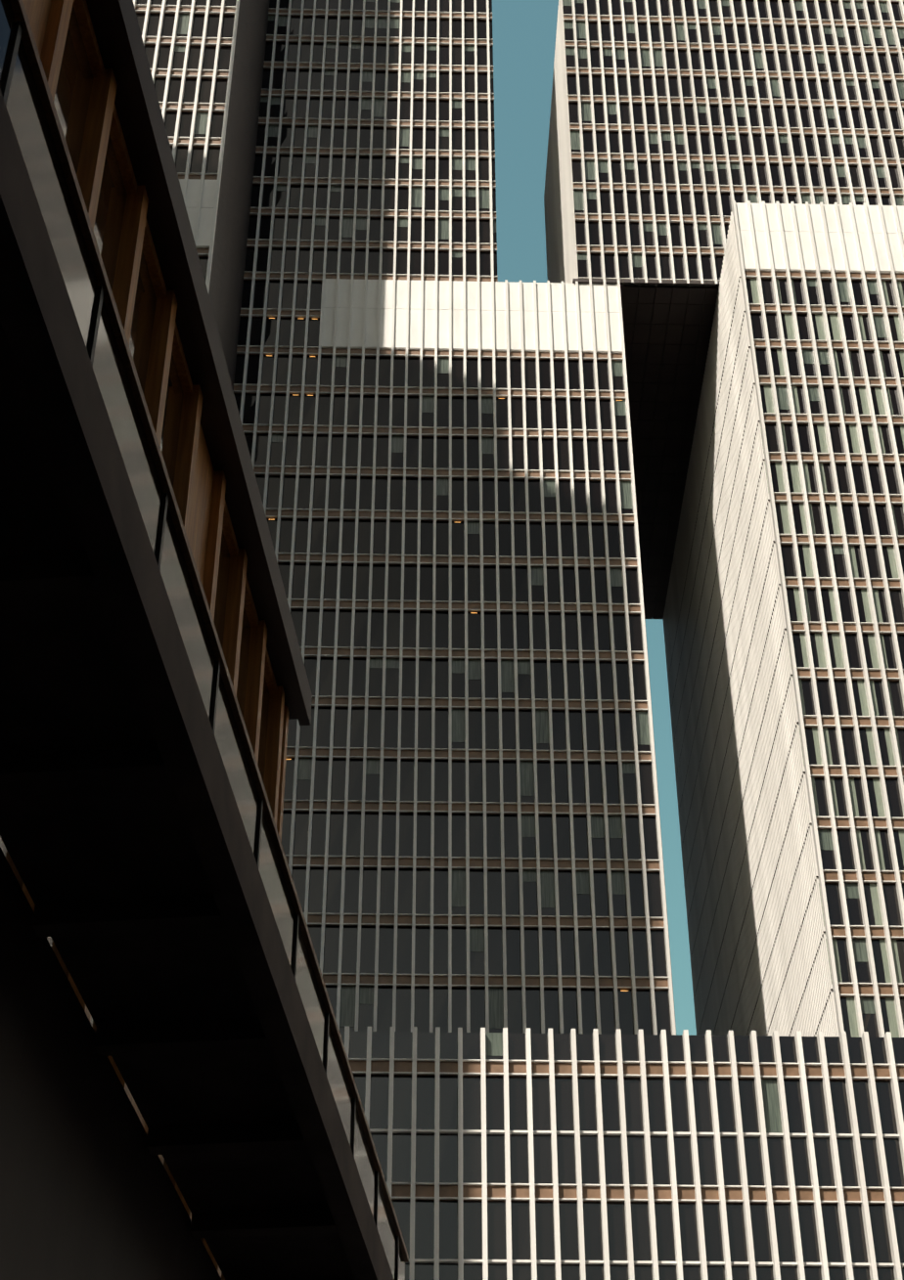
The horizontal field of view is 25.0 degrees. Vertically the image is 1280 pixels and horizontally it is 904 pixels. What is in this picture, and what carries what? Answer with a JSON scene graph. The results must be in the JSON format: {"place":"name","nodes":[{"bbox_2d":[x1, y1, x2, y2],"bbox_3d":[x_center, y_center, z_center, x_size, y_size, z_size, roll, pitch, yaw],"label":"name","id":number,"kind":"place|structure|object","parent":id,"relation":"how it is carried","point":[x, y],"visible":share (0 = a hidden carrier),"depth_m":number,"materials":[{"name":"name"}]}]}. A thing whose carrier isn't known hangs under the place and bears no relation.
{"place":"outdoors","nodes":[
{"label":"outdoors","id":0,"kind":"place"},
{"bbox_2d":[0,0,311,1279],"bbox_3d":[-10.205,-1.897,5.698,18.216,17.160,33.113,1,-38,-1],"label":"quay building","id":1,"kind":"structure","parent":0,"point":[88,1191],"depth_m":14.05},
{"bbox_2d":[22,0,289,1277],"bbox_3d":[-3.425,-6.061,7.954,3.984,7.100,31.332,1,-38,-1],"label":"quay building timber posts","id":2,"kind":"object","parent":1,"relation":"attached to","point":[198,485],"visible":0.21,"depth_m":17.52,"materials":[{"name":"brown wood"}]},
{"bbox_2d":[0,88,394,1279],"bbox_3d":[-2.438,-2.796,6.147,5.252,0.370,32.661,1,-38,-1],"label":"quay building balcony slab","id":3,"kind":"structure","parent":1,"relation":"attached to","point":[123,836],"depth_m":11.04,"materials":[{"name":"black concrete"}]},
{"bbox_2d":[0,0,404,1279],"bbox_3d":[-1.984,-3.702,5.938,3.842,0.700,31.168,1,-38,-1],"label":"glass balustrade","id":4,"kind":"object","parent":3,"relation":"on","point":[31,127],"visible":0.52,"depth_m":10.21,"materials":[{"name":"grey glass"}]},
{"bbox_2d":[0,21,398,1279],"bbox_3d":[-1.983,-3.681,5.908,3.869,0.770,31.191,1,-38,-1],"label":"railing posts","id":5,"kind":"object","parent":1,"relation":"attached to","point":[8,76],"depth_m":10.21,"materials":[{"name":"black metal"}]},
{"bbox_2d":[9,0,408,1261],"bbox_3d":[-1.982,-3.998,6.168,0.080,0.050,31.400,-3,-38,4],"label":"glass railing","id":6,"kind":"object","parent":1,"relation":"on","point":[41,82],"visible":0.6,"depth_m":10.41,"materials":[{"name":"brown dark metal"}]},
{"bbox_2d":[134,6,235,257],"bbox_3d":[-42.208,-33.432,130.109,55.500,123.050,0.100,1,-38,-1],"label":"de rotterdam spandrels","id":7,"kind":"object","parent":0,"point":[206,177],"depth_m":133.74,"materials":[{"name":"beige metal"}]},
{"bbox_2d":[134,3,235,255],"bbox_3d":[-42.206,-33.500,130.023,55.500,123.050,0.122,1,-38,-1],"label":"de rotterdam west tower transom bars","id":8,"kind":"object","parent":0,"point":[181,69],"depth_m":133.82,"materials":[{"name":"beige metal"}]},
{"bbox_2d":[135,0,236,280],"bbox_3d":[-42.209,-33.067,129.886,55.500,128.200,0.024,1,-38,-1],"label":"window glass","id":9,"kind":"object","parent":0,"point":[212,160],"depth_m":133.54,"materials":[{"name":"black glass"}]},
{"bbox_2d":[132,0,239,292],"bbox_3d":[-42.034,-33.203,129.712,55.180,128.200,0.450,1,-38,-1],"label":"vertical fins","id":10,"kind":"object","parent":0,"point":[178,118],"visible":0.15,"depth_m":132.30,"materials":[{"name":"white metal"}]},
{"bbox_2d":[174,13,208,133],"bbox_3d":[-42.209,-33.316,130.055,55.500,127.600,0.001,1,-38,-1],"label":"de rotterdam blinds","id":11,"kind":"object","parent":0,"point":[201,117],"visible":0.04,"depth_m":135.38,"materials":[{"name":"grey fabric"}]},
{"bbox_2d":[178,178,217,246],"bbox_3d":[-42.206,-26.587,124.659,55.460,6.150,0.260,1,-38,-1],"label":"de rotterdam west tower band panels","id":12,"kind":"object","parent":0,"point":[206,209],"depth_m":125.40,"materials":[{"name":"white metal"}]},
{"bbox_2d":[208,0,269,390],"bbox_3d":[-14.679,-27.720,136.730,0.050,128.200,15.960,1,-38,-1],"label":"wall","id":13,"kind":"structure","parent":0,"point":[226,282],"depth_m":139.30,"materials":[{"name":"grey concrete"}]},
{"bbox_2d":[265,317,627,991],"bbox_3d":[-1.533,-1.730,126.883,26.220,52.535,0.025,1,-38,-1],"label":"de rotterdam tower ceiling lights","id":14,"kind":"object","parent":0,"point":[499,398],"visible":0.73,"depth_m":138.50},
{"bbox_2d":[232,7,667,989],"bbox_3d":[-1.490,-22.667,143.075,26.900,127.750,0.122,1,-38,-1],"label":"de rotterdam tower transom bars","id":15,"kind":"object","parent":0,"point":[432,510],"visible":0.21,"depth_m":133.56,"materials":[{"name":"beige metal"}]},
{"bbox_2d":[233,9,667,989],"bbox_3d":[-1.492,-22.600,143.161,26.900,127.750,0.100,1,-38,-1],"label":"de rotterdam spandrels","id":16,"kind":"object","parent":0,"point":[461,980],"visible":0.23,"depth_m":129.44,"materials":[{"name":"grey metal"}]},
{"bbox_2d":[233,0,670,1035],"bbox_3d":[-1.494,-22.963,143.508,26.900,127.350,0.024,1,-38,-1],"label":"window glass","id":17,"kind":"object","parent":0,"point":[474,825],"depth_m":127.99,"materials":[{"name":"black glass"}]},
{"bbox_2d":[260,0,650,1028],"bbox_3d":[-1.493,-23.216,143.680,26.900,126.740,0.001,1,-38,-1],"label":"window blinds","id":18,"kind":"object","parent":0,"point":[458,876],"visible":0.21,"depth_m":124.42,"materials":[{"name":"grey fabric"}]},
{"bbox_2d":[239,0,675,1035],"bbox_3d":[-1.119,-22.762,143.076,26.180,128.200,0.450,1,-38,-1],"label":"vertical fins","id":19,"kind":"object","parent":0,"point":[629,921],"visible":0.73,"depth_m":129.04,"materials":[{"name":"white metal"}]},
{"bbox_2d":[321,278,621,352],"bbox_3d":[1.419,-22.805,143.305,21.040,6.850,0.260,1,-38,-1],"label":"de rotterdam panels","id":20,"kind":"object","parent":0,"point":[414,338],"visible":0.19,"depth_m":143.14,"materials":[{"name":"white metal"}]},
{"bbox_2d":[491,0,696,1035],"label":"sky","id":21,"kind":"structure","parent":0,"point":[523,31],"materials":[{"name":"blue"}]},
{"bbox_2d":[339,1031,903,1279],"bbox_3d":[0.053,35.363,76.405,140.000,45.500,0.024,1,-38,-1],"label":"window glass","id":22,"kind":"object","parent":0,"point":[471,1173],"depth_m":87.06,"materials":[{"name":"black glass"}]},
{"bbox_2d":[344,1025,903,1279],"bbox_3d":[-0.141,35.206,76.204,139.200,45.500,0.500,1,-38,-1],"label":"vertical fins","id":23,"kind":"object","parent":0,"point":[812,1165],"visible":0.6,"depth_m":86.71,"materials":[{"name":"silver metal"}]},
{"bbox_2d":[348,1059,903,1204],"bbox_3d":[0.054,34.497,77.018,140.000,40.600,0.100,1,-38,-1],"label":"spandrel panels","id":24,"kind":"object","parent":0,"point":[594,1192],"visible":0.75,"depth_m":86.25,"materials":[{"name":"brown metal"}]},
{"bbox_2d":[348,1058,903,1267],"bbox_3d":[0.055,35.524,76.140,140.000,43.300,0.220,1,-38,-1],"label":"transom bars","id":25,"kind":"object","parent":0,"point":[636,1262],"visible":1,"depth_m":87.31,"materials":[{"name":"silver metal"}]},
{"bbox_2d":[485,1032,782,1132],"bbox_3d":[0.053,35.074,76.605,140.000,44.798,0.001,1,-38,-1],"label":"de rotterdam blinds","id":26,"kind":"object","parent":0,"point":[769,1086],"visible":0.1,"depth_m":88.96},
{"bbox_2d":[572,278,718,618],"bbox_3d":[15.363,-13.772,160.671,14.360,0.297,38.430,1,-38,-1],"label":"building underside","id":27,"kind":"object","parent":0,"point":[667,331],"depth_m":154.42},
{"bbox_2d":[562,0,903,1014],"bbox_3d":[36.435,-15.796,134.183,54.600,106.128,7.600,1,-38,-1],"label":"window blinds","id":28,"kind":"object","parent":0,"point":[858,945],"visible":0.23,"depth_m":154.31,"materials":[{"name":"white fabric"}]},
{"bbox_2d":[563,0,903,997],"bbox_3d":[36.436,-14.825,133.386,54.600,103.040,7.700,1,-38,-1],"label":"de rotterdam spandrels","id":29,"kind":"object","parent":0,"point":[859,931],"visible":0.35,"depth_m":133.58,"materials":[{"name":"beige metal"}]},
{"bbox_2d":[563,0,903,996],"bbox_3d":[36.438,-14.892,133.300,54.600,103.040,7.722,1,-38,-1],"label":"de rotterdam east tower transom bars","id":30,"kind":"object","parent":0,"point":[774,311],"visible":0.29,"depth_m":148.17,"materials":[{"name":"beige metal"}]},
{"bbox_2d":[735,202,903,271],"bbox_3d":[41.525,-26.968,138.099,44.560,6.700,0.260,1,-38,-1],"label":"de rotterdam east tower band panels","id":31,"kind":"object","parent":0,"point":[818,238],"visible":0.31,"depth_m":137.67,"materials":[{"name":"white metal"}]},
{"bbox_2d":[750,278,903,1037],"bbox_3d":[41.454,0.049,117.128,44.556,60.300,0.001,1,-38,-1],"label":"window blinds","id":32,"kind":"object","parent":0,"point":[891,1016],"visible":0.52,"depth_m":118.01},
{"bbox_3d":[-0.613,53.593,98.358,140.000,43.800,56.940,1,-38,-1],"label":"de rotterdam plinth","id":33,"kind":"object","parent":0,"visible":0},
{"bbox_2d":[250,16,675,1029],"bbox_3d":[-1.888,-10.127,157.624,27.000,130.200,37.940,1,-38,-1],"label":"skyscraper","id":34,"kind":"structure","parent":33,"relation":"on","point":[641,582],"depth_m":127.67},
{"bbox_2d":[598,0,903,1036],"bbox_3d":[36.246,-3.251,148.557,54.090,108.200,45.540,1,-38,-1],"label":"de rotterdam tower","id":35,"kind":"structure","parent":33,"relation":"on","point":[737,698],"depth_m":134.87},
{"bbox_2d":[543,0,903,1037],"bbox_3d":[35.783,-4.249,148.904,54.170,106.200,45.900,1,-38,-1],"label":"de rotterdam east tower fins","id":36,"kind":"object","parent":35,"relation":"attached to","point":[763,847],"visible":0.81,"depth_m":135.89,"materials":[{"name":"white metal"}]},
{"bbox_2d":[562,0,903,1037],"bbox_3d":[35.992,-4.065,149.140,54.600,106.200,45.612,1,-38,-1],"label":"window glass","id":37,"kind":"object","parent":35,"relation":"attached to","point":[844,837],"depth_m":148.64,"materials":[{"name":"black glass"}]}
]}

